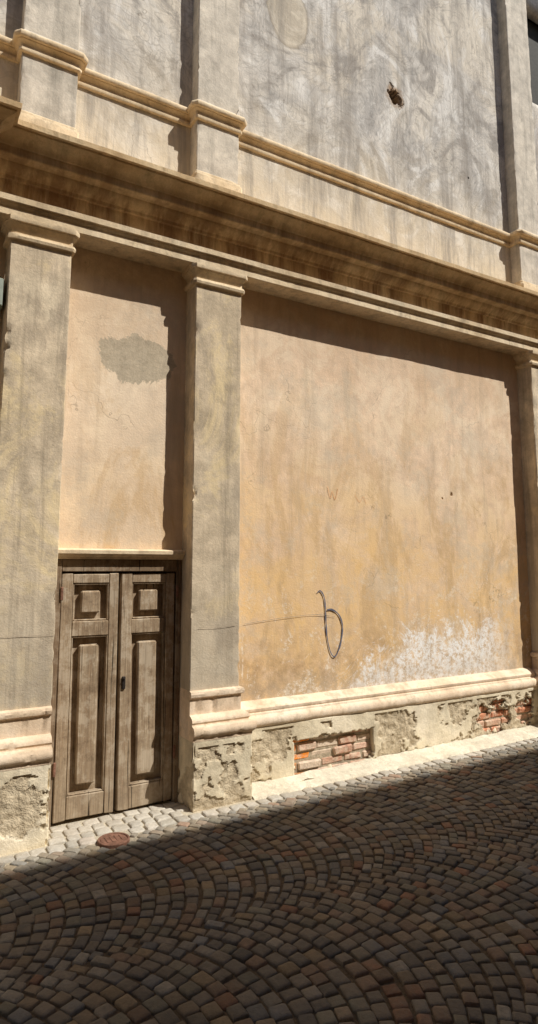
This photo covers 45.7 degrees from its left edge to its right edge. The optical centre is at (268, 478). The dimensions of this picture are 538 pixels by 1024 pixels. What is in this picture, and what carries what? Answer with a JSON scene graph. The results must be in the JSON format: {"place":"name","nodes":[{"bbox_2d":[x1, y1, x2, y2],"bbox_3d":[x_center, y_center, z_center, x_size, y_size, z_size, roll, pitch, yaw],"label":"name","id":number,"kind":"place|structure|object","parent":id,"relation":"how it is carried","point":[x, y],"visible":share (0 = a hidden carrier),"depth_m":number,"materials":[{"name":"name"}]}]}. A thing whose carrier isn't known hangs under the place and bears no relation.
{"place":"outdoors","nodes":[
{"label":"outdoors","id":0,"kind":"place"},
{"bbox_2d":[0,737,537,1023],"bbox_3d":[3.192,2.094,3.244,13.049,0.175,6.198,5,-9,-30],"label":"cobblestone street","id":1,"kind":"structure","parent":0,"point":[519,789],"depth_m":3.12,"materials":[{"name":"grey stone"}]},
{"bbox_2d":[97,832,129,848],"bbox_3d":[-0.951,2.218,3.908,0.194,0.039,0.194,5,-9,-30],"label":"valve cover","id":2,"kind":"object","parent":1,"relation":"on","point":[113,840],"visible":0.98,"depth_m":3.88,"materials":[{"name":"metal"}]},
{"bbox_2d":[0,0,537,855],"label":"plastered building","id":3,"kind":"structure","parent":1,"relation":"on","point":[268,406],"depth_m":5.26,"materials":[{"name":"paint"}]},
{"bbox_2d":[0,278,3,310],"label":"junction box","id":4,"kind":"object","parent":3,"relation":"attached to","point":[1,290],"visible":1,"depth_m":4.21,"materials":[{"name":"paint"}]},
{"bbox_2d":[48,548,184,827],"bbox_3d":[-1.075,1.437,4.463,0.941,1.883,0.190,5,-9,-30],"label":"door","id":5,"kind":"structure","parent":3,"relation":"in","point":[116,661],"depth_m":4.45,"materials":[{"name":"brown wood"}]},
{"bbox_2d":[527,20,537,104],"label":"window","id":6,"kind":"structure","parent":3,"relation":"in","point":[532,28],"depth_m":8.23,"materials":[{"name":"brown wood"}]},
{"bbox_2d":[252,724,537,799],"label":"cement strip","id":7,"kind":"object","parent":1,"relation":"on","point":[301,781],"visible":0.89,"depth_m":5.30,"materials":[{"name":"beige concrete"}]}
]}

